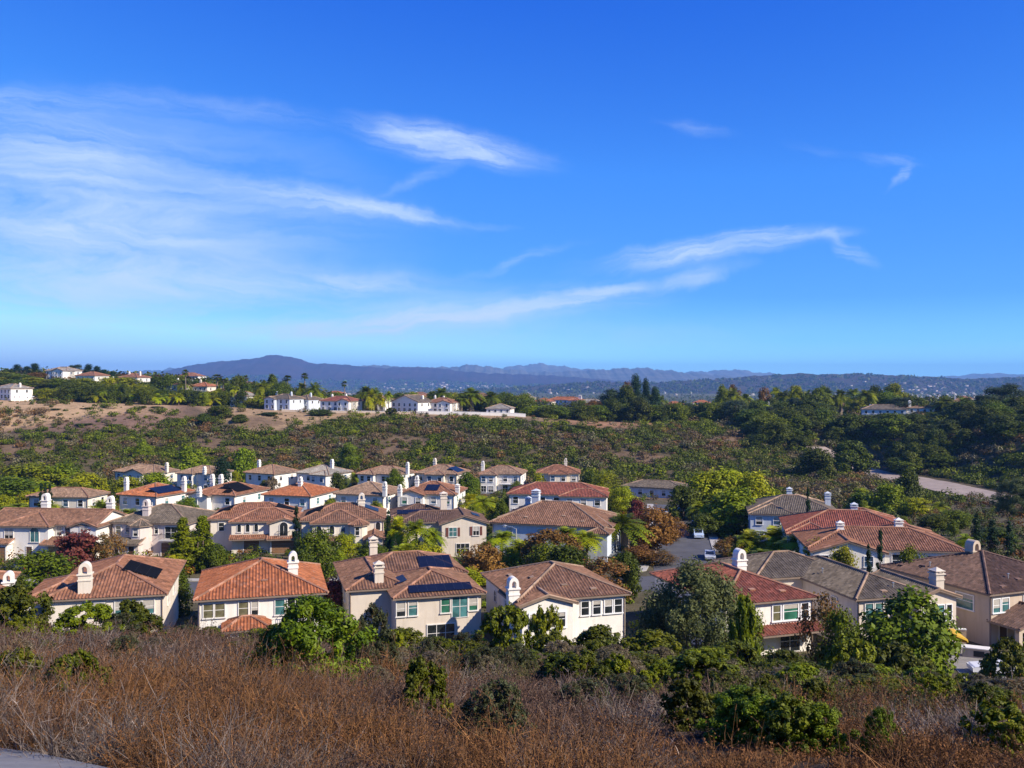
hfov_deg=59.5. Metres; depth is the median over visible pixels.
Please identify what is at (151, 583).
stucco house
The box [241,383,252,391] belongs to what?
oak tree
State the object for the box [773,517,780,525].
window
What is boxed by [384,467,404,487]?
broadleaf tree
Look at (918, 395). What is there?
distant town
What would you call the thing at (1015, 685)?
sage shrub
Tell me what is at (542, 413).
oak tree
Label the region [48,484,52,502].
cypress tree
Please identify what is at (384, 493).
stucco house
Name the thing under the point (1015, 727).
green shrub
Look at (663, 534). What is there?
autumn tree
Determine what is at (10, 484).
broadleaf tree
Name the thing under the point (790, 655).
scrub bush
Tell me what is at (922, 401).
oak tree
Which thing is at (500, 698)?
shrub
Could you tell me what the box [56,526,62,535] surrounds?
window
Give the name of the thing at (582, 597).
stucco house
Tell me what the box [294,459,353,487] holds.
stucco house
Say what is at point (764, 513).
stucco house
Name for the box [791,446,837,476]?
oak tree
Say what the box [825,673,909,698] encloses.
scrub bush
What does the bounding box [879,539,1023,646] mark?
stucco house
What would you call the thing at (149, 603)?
window
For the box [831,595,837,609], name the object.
window
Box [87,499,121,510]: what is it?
palm tree
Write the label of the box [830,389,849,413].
palm tree
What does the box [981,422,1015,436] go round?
broadleaf tree
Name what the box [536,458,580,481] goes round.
stucco house
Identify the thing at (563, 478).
window
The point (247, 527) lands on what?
window
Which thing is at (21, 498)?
broadleaf tree
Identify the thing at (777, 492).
broadleaf tree
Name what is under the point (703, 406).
oak tree
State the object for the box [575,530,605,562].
palm tree
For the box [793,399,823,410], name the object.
oak tree
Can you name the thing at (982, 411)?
oak tree
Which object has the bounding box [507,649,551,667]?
scrub bush
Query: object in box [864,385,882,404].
oak tree
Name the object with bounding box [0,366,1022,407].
distant woods
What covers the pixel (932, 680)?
green shrub
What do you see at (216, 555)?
oak tree
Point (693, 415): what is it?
broadleaf tree
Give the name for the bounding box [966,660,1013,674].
parked car
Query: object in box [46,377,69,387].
broadleaf tree
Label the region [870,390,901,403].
broadleaf tree
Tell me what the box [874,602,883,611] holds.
window
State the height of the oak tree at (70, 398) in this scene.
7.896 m
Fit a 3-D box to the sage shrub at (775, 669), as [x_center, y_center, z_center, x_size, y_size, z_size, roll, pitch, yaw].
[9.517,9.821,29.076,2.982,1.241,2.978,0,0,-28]
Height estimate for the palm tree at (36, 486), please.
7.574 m
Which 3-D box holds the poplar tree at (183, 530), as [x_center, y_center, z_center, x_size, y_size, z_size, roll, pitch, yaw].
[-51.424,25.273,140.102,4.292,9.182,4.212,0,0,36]
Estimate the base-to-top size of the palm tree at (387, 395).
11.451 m
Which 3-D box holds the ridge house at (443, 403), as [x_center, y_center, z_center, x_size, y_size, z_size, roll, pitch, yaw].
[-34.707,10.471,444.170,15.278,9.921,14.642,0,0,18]
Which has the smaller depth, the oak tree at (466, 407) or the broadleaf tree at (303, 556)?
the broadleaf tree at (303, 556)
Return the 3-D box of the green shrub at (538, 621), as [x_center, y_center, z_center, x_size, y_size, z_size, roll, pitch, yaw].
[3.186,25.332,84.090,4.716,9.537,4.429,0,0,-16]
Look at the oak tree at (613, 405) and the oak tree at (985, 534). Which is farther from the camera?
the oak tree at (613, 405)
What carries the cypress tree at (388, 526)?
on the ground
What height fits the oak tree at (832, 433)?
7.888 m
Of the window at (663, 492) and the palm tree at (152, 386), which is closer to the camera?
the window at (663, 492)
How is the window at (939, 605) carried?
in the stucco house at (855, 590)
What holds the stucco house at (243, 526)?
on the ground
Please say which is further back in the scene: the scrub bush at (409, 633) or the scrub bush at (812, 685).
the scrub bush at (409, 633)
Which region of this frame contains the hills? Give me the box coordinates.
[446,373,1023,393]
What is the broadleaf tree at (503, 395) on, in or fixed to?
on the ground
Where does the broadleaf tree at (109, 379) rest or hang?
on the ground
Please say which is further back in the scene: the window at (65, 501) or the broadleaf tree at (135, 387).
the broadleaf tree at (135, 387)
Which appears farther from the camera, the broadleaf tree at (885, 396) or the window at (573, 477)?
the broadleaf tree at (885, 396)
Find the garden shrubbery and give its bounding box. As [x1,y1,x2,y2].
[0,481,1023,669]
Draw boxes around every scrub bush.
[0,583,56,633]
[0,646,44,691]
[43,648,114,707]
[111,598,149,632]
[125,401,134,405]
[129,611,165,638]
[197,626,223,636]
[227,640,251,650]
[250,622,296,642]
[314,628,331,646]
[328,629,358,643]
[378,626,426,646]
[384,407,397,415]
[398,655,453,721]
[418,636,453,653]
[445,640,485,659]
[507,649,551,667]
[533,631,575,652]
[534,650,574,684]
[552,648,614,686]
[570,624,627,648]
[579,639,603,653]
[585,664,613,685]
[619,628,682,655]
[628,652,650,659]
[637,655,666,669]
[658,676,715,731]
[662,650,746,690]
[688,691,735,722]
[701,669,752,692]
[712,640,766,672]
[728,685,775,744]
[749,691,827,755]
[751,673,781,687]
[752,677,773,697]
[753,658,786,675]
[766,649,805,663]
[787,661,826,676]
[796,677,838,708]
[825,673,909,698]
[871,640,937,679]
[926,681,964,694]
[962,681,1003,707]
[978,637,1023,678]
[978,685,1023,707]
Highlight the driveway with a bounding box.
[948,648,1005,678]
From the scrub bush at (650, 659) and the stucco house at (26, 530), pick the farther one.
the stucco house at (26, 530)
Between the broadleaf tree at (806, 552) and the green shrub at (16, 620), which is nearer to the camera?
the green shrub at (16, 620)
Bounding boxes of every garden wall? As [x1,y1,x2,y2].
[282,409,409,413]
[416,411,525,416]
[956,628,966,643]
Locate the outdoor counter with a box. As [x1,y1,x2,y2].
[961,644,991,658]
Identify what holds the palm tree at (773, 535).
on the ground
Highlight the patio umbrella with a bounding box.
[947,628,967,664]
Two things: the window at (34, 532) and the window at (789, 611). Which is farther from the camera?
the window at (34, 532)
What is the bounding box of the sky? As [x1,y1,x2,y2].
[0,0,1023,376]
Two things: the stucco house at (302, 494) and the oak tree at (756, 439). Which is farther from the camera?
the oak tree at (756, 439)
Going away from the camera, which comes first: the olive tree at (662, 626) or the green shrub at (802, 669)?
the green shrub at (802, 669)
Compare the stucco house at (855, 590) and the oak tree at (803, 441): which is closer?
the stucco house at (855, 590)
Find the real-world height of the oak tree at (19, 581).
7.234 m
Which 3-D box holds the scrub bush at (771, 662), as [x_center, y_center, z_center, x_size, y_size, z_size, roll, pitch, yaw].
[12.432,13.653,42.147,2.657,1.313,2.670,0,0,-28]
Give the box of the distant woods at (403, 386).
[206,374,564,389]
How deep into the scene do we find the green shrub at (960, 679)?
50.89 m
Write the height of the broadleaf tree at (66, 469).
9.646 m
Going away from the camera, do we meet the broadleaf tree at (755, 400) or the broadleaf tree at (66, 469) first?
the broadleaf tree at (66, 469)
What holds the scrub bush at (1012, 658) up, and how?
on the ground
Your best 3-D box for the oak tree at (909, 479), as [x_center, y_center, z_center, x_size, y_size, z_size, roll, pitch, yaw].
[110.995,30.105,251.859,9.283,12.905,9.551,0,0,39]
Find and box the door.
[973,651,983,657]
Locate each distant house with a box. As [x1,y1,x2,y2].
[178,372,205,380]
[535,398,554,404]
[692,400,710,403]
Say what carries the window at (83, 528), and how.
in the stucco house at (26, 530)
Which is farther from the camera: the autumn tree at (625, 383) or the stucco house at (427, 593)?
the autumn tree at (625, 383)
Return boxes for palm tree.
[0,503,28,509]
[26,481,55,491]
[29,383,45,388]
[35,501,61,507]
[71,540,108,557]
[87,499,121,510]
[88,390,105,401]
[96,389,107,398]
[121,507,138,513]
[126,391,137,402]
[147,384,159,390]
[150,393,165,404]
[161,394,173,404]
[167,393,177,404]
[173,379,195,389]
[173,393,186,404]
[207,395,220,405]
[229,386,239,398]
[251,380,271,394]
[253,397,264,408]
[293,382,307,395]
[303,381,327,397]
[347,472,358,485]
[354,385,372,410]
[362,389,377,410]
[367,387,383,410]
[371,501,384,507]
[373,393,387,410]
[383,391,393,407]
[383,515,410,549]
[390,543,415,551]
[396,519,436,546]
[419,527,447,547]
[428,387,452,398]
[454,393,472,411]
[456,387,486,411]
[458,493,486,512]
[466,495,496,514]
[478,497,506,516]
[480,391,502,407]
[483,530,518,564]
[504,538,525,564]
[549,526,591,552]
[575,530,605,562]
[609,512,654,551]
[655,395,668,404]
[683,500,713,516]
[727,387,746,406]
[730,528,767,553]
[740,393,753,402]
[749,525,785,552]
[749,548,771,553]
[768,390,790,401]
[769,387,779,398]
[775,534,798,552]
[790,387,805,398]
[800,389,812,399]
[816,387,837,404]
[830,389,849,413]
[834,393,845,409]
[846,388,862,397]
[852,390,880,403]
[870,386,881,404]
[927,502,951,511]
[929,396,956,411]
[952,533,973,547]
[955,397,974,403]
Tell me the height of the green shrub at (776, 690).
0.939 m
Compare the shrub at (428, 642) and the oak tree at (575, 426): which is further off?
the oak tree at (575, 426)
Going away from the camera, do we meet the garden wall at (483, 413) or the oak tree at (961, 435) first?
the oak tree at (961, 435)
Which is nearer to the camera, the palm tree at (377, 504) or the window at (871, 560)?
the window at (871, 560)
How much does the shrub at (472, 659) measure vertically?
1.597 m
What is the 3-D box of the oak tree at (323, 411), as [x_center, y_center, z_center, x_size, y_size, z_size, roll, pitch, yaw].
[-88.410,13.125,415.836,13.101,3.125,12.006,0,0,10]
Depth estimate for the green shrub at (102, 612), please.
54.56 m
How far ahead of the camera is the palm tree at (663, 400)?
543.83 m
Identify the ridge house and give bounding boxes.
[0,383,33,400]
[44,367,82,379]
[75,371,110,380]
[118,371,151,381]
[159,378,188,391]
[190,379,219,391]
[228,389,258,407]
[263,392,305,409]
[300,393,323,409]
[319,394,363,410]
[370,396,393,410]
[390,394,431,411]
[430,395,459,410]
[485,403,515,412]
[550,395,583,405]
[582,399,599,403]
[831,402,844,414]
[860,404,906,414]
[902,400,935,413]
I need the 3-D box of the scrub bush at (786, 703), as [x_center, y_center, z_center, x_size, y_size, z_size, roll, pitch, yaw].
[4.109,5.083,13.154,1.131,1.110,1.137,0,0,6]
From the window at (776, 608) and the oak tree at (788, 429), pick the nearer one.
the window at (776, 608)
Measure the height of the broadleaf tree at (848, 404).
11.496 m
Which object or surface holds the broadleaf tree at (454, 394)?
on the ground
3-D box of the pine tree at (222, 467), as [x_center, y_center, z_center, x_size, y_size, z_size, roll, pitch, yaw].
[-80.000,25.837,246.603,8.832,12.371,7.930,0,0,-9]
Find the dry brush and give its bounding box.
[0,611,1023,767]
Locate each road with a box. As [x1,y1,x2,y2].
[38,576,653,596]
[653,504,712,597]
[812,447,1020,501]
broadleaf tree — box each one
[0,379,30,385]
[0,460,68,490]
[0,475,37,500]
[0,494,16,508]
[3,374,27,379]
[6,548,83,590]
[8,373,30,378]
[12,376,38,382]
[14,491,35,505]
[17,377,43,383]
[33,388,59,399]
[34,379,54,386]
[34,463,84,486]
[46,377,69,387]
[59,379,84,386]
[61,472,109,490]
[63,377,93,384]
[71,380,109,393]
[97,377,117,386]
[105,376,142,388]
[108,475,141,499]
[113,383,123,402]
[131,384,153,401]
[133,439,154,459]
[134,387,153,404]
[136,471,172,487]
[154,375,180,390]
[169,444,209,470]
[173,496,198,507]
[174,389,186,404]
[175,537,199,566]
[195,392,211,405]
[209,390,219,403]
[217,390,231,405]
[229,447,256,481]
[232,470,241,481]
[243,395,265,407]
[250,382,258,391]
[264,383,289,396]
[278,380,294,393]
[294,526,338,581]
[296,550,316,562]
[324,497,334,504]
[327,392,344,397]
[331,532,361,559]
[331,549,347,567]
[338,441,362,469]
[356,541,388,557]
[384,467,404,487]
[395,391,409,397]
[409,542,445,553]
[445,391,463,407]
[455,472,480,500]
[465,567,485,585]
[473,401,488,411]
[493,396,527,409]
[495,391,512,400]
[499,395,538,412]
[500,547,519,566]
[508,480,521,490]
[517,392,535,405]
[519,406,546,415]
[519,541,556,564]
[521,405,537,415]
[530,472,545,482]
[537,406,570,417]
[554,407,571,418]
[566,399,585,407]
[580,404,616,420]
[609,485,638,513]
[646,405,661,421]
[666,402,690,420]
[682,404,702,419]
[684,469,737,514]
[696,401,733,422]
[697,485,756,533]
[702,466,750,494]
[715,383,730,403]
[724,593,765,657]
[729,408,769,424]
[733,469,774,497]
[740,412,791,433]
[748,399,762,405]
[755,420,791,446]
[770,400,801,409]
[770,489,780,495]
[785,385,804,399]
[802,388,832,405]
[802,536,820,555]
[814,604,870,670]
[828,544,859,567]
[841,491,877,508]
[842,397,859,413]
[844,398,874,414]
[849,487,868,498]
[858,499,867,507]
[858,584,964,675]
[865,413,913,437]
[865,482,906,515]
[868,413,902,436]
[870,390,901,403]
[883,381,907,397]
[884,456,928,473]
[892,389,913,397]
[893,496,933,516]
[897,543,927,563]
[900,516,912,524]
[940,509,976,528]
[946,520,959,535]
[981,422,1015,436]
[986,402,1016,413]
[1013,414,1023,421]
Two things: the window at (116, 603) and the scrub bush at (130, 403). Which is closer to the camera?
the window at (116, 603)
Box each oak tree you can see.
[0,562,24,608]
[9,381,30,386]
[50,388,78,401]
[56,382,80,389]
[63,388,84,401]
[68,482,78,486]
[77,386,95,401]
[88,387,111,402]
[93,479,102,489]
[105,384,117,402]
[117,384,132,402]
[150,377,164,389]
[153,389,169,402]
[173,374,190,382]
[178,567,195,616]
[182,390,193,404]
[182,390,203,404]
[188,529,205,557]
[193,413,215,424]
[197,543,230,569]
[206,405,232,418]
[219,383,233,401]
[229,374,246,390]
[231,414,249,422]
[232,389,248,406]
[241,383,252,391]
[255,412,278,414]
[265,373,278,384]
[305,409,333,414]
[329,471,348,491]
[426,390,436,399]
[458,399,473,411]
[488,499,509,519]
[504,496,508,507]
[534,406,560,417]
[543,543,594,568]
[556,424,581,428]
[567,407,581,419]
[570,404,601,420]
[580,470,596,483]
[600,397,624,421]
[610,549,642,597]
[615,384,636,403]
[617,402,639,419]
[618,397,653,422]
[650,405,671,421]
[658,404,685,419]
[658,484,706,520]
[685,512,728,535]
[692,402,718,421]
[737,415,755,426]
[738,433,776,446]
[743,401,766,419]
[767,397,778,405]
[772,423,796,439]
[773,430,797,446]
[775,409,809,431]
[783,435,814,451]
[785,414,817,438]
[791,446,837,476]
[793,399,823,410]
[797,408,825,429]
[811,407,838,430]
[823,426,851,442]
[828,413,866,436]
[831,439,879,474]
[840,415,876,428]
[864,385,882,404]
[882,441,906,467]
[892,468,922,505]
[897,450,926,470]
[899,431,920,449]
[901,423,930,442]
[903,413,926,424]
[903,442,928,457]
[905,396,929,411]
[916,513,953,530]
[918,444,950,466]
[922,412,940,416]
[922,426,951,448]
[924,453,965,466]
[925,419,966,437]
[931,401,952,411]
[938,402,954,417]
[943,401,965,420]
[947,411,974,427]
[949,428,982,448]
[951,402,979,418]
[970,405,997,426]
[972,526,1023,542]
[974,398,988,406]
[980,398,1004,406]
[982,413,1021,435]
[991,420,1023,437]
[1004,396,1022,406]
[1009,405,1022,411]
[1012,398,1023,406]
[1016,407,1023,414]
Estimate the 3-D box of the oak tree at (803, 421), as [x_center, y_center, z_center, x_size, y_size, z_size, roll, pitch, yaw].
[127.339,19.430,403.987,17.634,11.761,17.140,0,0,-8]
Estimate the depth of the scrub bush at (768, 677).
25.78 m
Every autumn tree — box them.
[25,372,46,378]
[50,529,98,574]
[90,531,127,560]
[323,577,342,625]
[458,542,508,587]
[518,528,583,563]
[579,556,633,600]
[583,400,601,405]
[622,380,630,388]
[625,544,659,564]
[626,496,644,518]
[629,503,681,549]
[642,549,681,565]
[653,514,688,540]
[712,536,749,557]
[729,384,741,396]
[758,385,771,401]
[794,589,850,668]
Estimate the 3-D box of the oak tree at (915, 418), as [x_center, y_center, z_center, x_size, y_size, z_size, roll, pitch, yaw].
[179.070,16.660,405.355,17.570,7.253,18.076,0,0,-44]
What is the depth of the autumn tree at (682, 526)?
171.39 m
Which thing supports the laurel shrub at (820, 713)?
on the ground
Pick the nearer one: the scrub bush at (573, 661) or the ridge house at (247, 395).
the scrub bush at (573, 661)
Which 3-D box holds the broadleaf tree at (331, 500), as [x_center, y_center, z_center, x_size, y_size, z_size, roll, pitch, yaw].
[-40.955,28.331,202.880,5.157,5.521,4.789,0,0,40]
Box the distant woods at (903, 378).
[446,372,1023,393]
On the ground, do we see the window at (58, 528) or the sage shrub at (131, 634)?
the sage shrub at (131, 634)
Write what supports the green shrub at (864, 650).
on the ground
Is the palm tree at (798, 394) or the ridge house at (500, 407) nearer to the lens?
the ridge house at (500, 407)
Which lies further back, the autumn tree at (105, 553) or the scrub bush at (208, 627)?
the autumn tree at (105, 553)
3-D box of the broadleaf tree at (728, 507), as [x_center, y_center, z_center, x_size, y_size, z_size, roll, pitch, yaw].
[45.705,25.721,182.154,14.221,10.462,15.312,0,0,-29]
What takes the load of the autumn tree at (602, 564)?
on the ground
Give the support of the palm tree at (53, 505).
on the ground
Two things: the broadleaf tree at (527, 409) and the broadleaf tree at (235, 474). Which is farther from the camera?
the broadleaf tree at (527, 409)
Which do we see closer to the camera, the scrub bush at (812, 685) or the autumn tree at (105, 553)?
the scrub bush at (812, 685)
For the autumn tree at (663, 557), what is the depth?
145.53 m
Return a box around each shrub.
[0,614,47,638]
[1,637,45,656]
[35,399,66,402]
[42,600,124,640]
[97,612,143,635]
[105,634,141,660]
[124,631,143,645]
[136,637,178,654]
[166,624,200,634]
[238,628,259,640]
[240,593,378,684]
[250,625,289,680]
[264,476,280,490]
[349,602,402,675]
[362,665,394,690]
[372,654,414,664]
[375,629,409,650]
[383,650,404,674]
[397,647,412,661]
[411,640,436,651]
[419,637,444,658]
[422,650,449,668]
[450,653,468,663]
[451,631,489,646]
[454,677,537,742]
[455,646,508,676]
[467,655,503,676]
[470,600,536,652]
[480,646,518,670]
[501,642,538,673]
[522,653,547,669]
[524,603,566,651]
[543,639,573,653]
[548,677,613,713]
[573,644,591,656]
[595,647,625,659]
[598,649,618,660]
[599,651,636,676]
[602,673,641,694]
[604,640,627,652]
[605,675,659,706]
[607,643,629,655]
[616,660,646,679]
[624,654,645,669]
[627,651,666,659]
[629,669,662,694]
[643,659,680,682]
[647,646,675,657]
[678,658,756,681]
[679,648,700,654]
[695,683,757,745]
[697,646,748,671]
[718,692,789,749]
[746,685,785,698]
[758,664,844,684]
[773,662,847,692]
[782,701,860,756]
[818,633,877,673]
[828,656,879,678]
[854,663,920,686]
[856,658,873,666]
[859,706,904,757]
[898,666,942,685]
[905,673,964,701]
[913,670,952,684]
[954,672,976,682]
[955,680,975,696]
[958,694,1023,753]
[962,676,1023,694]
[963,673,991,682]
[983,722,1023,757]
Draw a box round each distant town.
[345,382,508,389]
[345,388,1008,401]
[528,381,987,392]
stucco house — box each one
[0,493,127,559]
[0,570,20,630]
[24,554,186,631]
[25,487,110,507]
[101,499,217,556]
[112,462,179,485]
[116,477,194,511]
[175,465,233,490]
[181,474,270,509]
[192,551,328,637]
[207,502,302,553]
[243,460,298,487]
[261,476,338,511]
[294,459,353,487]
[299,493,386,555]
[333,481,405,515]
[333,536,486,639]
[355,462,415,488]
[389,491,489,556]
[395,475,467,509]
[413,458,470,484]
[477,461,527,493]
[481,560,631,646]
[488,489,620,562]
[506,481,609,510]
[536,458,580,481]
[621,479,689,497]
[649,548,823,654]
[712,550,962,649]
[745,487,835,541]
[778,502,908,551]
[791,517,964,572]
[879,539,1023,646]
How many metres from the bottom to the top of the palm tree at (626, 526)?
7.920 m
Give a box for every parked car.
[608,551,623,559]
[692,527,703,538]
[704,549,715,559]
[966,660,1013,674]
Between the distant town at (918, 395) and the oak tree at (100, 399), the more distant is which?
the distant town at (918, 395)
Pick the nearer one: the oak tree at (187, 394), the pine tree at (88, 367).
the oak tree at (187, 394)
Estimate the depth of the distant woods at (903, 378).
4793.22 m
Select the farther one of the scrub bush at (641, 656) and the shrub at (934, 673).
the scrub bush at (641, 656)
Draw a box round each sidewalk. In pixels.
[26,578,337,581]
[640,550,655,571]
[707,532,720,550]
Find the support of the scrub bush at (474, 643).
on the ground
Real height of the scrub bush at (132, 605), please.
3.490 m
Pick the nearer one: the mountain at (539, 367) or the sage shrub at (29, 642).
the sage shrub at (29, 642)
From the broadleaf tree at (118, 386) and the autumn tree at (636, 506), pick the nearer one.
the autumn tree at (636, 506)
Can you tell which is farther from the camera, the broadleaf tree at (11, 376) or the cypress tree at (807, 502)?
the broadleaf tree at (11, 376)
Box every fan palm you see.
[182,370,189,388]
[212,374,222,388]
[218,378,227,387]
[283,375,291,384]
[301,372,307,391]
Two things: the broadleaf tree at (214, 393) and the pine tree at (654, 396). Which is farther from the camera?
the pine tree at (654, 396)
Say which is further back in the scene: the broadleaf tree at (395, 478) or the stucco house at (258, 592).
the broadleaf tree at (395, 478)
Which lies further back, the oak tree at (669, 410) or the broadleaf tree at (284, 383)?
the broadleaf tree at (284, 383)
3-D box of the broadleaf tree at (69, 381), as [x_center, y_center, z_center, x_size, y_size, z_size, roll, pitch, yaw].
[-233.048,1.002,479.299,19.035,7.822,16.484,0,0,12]
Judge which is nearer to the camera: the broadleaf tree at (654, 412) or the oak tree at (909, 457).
the oak tree at (909, 457)
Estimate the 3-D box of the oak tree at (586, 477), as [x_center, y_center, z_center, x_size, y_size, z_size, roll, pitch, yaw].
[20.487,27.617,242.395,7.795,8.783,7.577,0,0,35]
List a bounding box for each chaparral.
[0,397,1023,504]
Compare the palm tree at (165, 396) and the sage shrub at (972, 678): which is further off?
the palm tree at (165, 396)
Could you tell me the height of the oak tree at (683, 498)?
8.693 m
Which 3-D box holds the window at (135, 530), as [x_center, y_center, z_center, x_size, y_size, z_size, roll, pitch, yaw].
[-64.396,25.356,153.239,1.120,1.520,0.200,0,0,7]
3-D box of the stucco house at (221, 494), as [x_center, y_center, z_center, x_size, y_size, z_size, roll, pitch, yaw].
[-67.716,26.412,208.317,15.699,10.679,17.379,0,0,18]
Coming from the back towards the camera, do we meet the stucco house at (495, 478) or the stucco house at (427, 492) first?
the stucco house at (495, 478)
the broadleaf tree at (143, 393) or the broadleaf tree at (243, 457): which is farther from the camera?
the broadleaf tree at (143, 393)
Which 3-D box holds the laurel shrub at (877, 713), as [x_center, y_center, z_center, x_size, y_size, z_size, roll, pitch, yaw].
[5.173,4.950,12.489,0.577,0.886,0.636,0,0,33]
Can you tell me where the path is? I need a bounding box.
[0,748,107,767]
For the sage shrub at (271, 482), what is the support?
on the ground
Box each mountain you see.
[41,367,174,374]
[160,355,657,389]
[361,364,747,382]
[503,363,1023,378]
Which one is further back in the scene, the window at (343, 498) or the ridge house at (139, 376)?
the ridge house at (139, 376)
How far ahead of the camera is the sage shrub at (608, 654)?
41.08 m
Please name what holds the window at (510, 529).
in the stucco house at (535, 514)
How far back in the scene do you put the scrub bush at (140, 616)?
57.08 m
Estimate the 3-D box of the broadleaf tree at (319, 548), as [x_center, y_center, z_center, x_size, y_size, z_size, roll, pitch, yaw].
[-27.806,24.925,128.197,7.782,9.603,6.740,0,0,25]
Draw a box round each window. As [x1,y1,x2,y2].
[4,528,13,538]
[29,528,39,542]
[30,606,45,617]
[33,499,38,506]
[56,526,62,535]
[62,499,68,506]
[64,527,69,534]
[77,500,82,506]
[79,527,87,533]
[114,600,122,616]
[115,525,121,534]
[122,497,127,504]
[124,525,128,534]
[132,528,138,536]
[135,498,139,505]
[142,598,155,613]
[154,525,158,533]
[164,526,177,538]
[167,592,170,605]
[202,603,214,619]
[214,602,225,618]
[218,522,224,531]
[225,498,229,504]
[236,524,241,532]
[238,601,248,615]
[245,524,249,532]
[251,600,259,614]
[253,523,258,532]
[274,598,284,615]
[279,522,287,535]
[284,498,289,504]
[287,596,301,607]
[299,499,304,505]
[329,525,334,534]
[340,526,345,533]
[341,496,345,501]
[354,527,359,535]
[375,522,380,530]
[395,601,406,617]
[401,497,406,503]
[407,600,418,616]
[415,497,420,502]
[427,622,455,639]
[430,497,435,503]
[440,598,451,613]
[446,527,459,536]
[449,476,453,481]
[451,596,467,617]
[456,543,469,554]
[468,595,478,611]
[470,526,481,535]
[481,476,485,481]
[481,486,485,491]
[488,486,493,491]
[493,589,496,603]
[502,485,507,491]
[506,527,512,533]
[512,496,518,503]
[557,610,566,628]
[561,476,565,481]
[571,475,575,480]
[580,498,585,504]
[580,600,590,616]
[592,599,601,615]
[594,499,599,505]
[603,598,613,614]
[614,598,623,613]
[661,490,665,495]
[755,516,762,524]
[771,604,782,622]
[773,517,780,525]
[779,635,800,650]
[782,602,798,621]
[800,601,810,619]
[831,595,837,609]
[863,556,873,567]
[864,603,873,617]
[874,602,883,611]
[892,554,901,561]
[935,604,944,614]
[946,603,952,620]
[955,591,974,611]
[992,598,1001,613]
[1001,597,1009,612]
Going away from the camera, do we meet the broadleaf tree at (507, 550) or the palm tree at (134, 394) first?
the broadleaf tree at (507, 550)
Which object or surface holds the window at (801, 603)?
in the stucco house at (778, 603)
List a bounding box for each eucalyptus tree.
[72,364,83,372]
[598,389,619,410]
[680,403,695,419]
[718,399,747,419]
[784,397,802,406]
[882,397,914,409]
[966,385,1020,403]
[970,394,993,403]
[994,383,1023,399]
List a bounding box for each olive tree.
[620,555,761,659]
[638,586,687,652]
[988,477,1023,516]
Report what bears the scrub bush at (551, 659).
on the ground
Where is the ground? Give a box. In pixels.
[0,378,1023,767]
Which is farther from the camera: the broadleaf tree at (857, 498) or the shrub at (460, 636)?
the broadleaf tree at (857, 498)
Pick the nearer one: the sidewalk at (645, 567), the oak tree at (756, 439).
the sidewalk at (645, 567)
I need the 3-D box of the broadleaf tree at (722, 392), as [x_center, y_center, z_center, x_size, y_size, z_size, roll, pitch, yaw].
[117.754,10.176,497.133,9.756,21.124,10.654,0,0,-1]
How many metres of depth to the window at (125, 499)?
202.40 m
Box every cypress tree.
[38,482,43,507]
[43,482,46,493]
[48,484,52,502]
[292,505,300,550]
[383,510,391,551]
[728,593,761,667]
[805,486,810,511]
[866,544,872,572]
[876,529,883,570]
[970,514,984,548]
[985,519,1000,552]
[1003,521,1016,556]
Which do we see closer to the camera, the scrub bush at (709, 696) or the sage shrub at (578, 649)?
the scrub bush at (709, 696)
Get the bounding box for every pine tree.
[10,364,21,373]
[20,366,30,374]
[26,363,43,372]
[82,363,92,372]
[93,366,101,372]
[204,455,234,487]
[630,373,643,395]
[642,378,650,403]
[650,386,662,405]
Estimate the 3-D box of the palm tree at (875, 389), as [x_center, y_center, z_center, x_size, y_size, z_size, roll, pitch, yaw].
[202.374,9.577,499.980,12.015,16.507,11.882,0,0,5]
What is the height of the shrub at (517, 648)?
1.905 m
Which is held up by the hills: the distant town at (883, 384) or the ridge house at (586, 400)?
the distant town at (883, 384)
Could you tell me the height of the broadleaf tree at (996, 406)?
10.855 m
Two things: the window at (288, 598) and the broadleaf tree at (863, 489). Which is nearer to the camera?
the window at (288, 598)
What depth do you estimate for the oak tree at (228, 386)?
457.43 m
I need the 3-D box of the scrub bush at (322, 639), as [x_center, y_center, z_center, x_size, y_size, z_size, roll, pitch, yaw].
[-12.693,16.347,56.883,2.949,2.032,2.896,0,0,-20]
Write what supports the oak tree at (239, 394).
on the ground
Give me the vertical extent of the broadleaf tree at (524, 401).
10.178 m
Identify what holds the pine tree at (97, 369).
on the ground
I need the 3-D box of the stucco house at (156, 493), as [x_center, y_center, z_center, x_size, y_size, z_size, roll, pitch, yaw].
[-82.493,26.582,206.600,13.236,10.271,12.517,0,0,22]
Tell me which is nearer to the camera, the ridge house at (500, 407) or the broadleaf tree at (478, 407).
the ridge house at (500, 407)
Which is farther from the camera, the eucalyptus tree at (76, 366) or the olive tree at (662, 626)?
the eucalyptus tree at (76, 366)
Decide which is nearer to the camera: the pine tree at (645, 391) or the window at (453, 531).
the window at (453, 531)
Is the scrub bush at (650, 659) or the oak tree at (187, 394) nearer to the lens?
the scrub bush at (650, 659)
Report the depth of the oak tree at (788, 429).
386.91 m
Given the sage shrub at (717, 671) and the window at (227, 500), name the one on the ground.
the sage shrub at (717, 671)
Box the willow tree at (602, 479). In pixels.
[588,470,633,508]
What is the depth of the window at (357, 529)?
154.47 m
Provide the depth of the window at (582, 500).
200.63 m
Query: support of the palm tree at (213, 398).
on the ground
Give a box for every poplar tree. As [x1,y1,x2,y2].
[166,516,196,567]
[190,515,213,569]

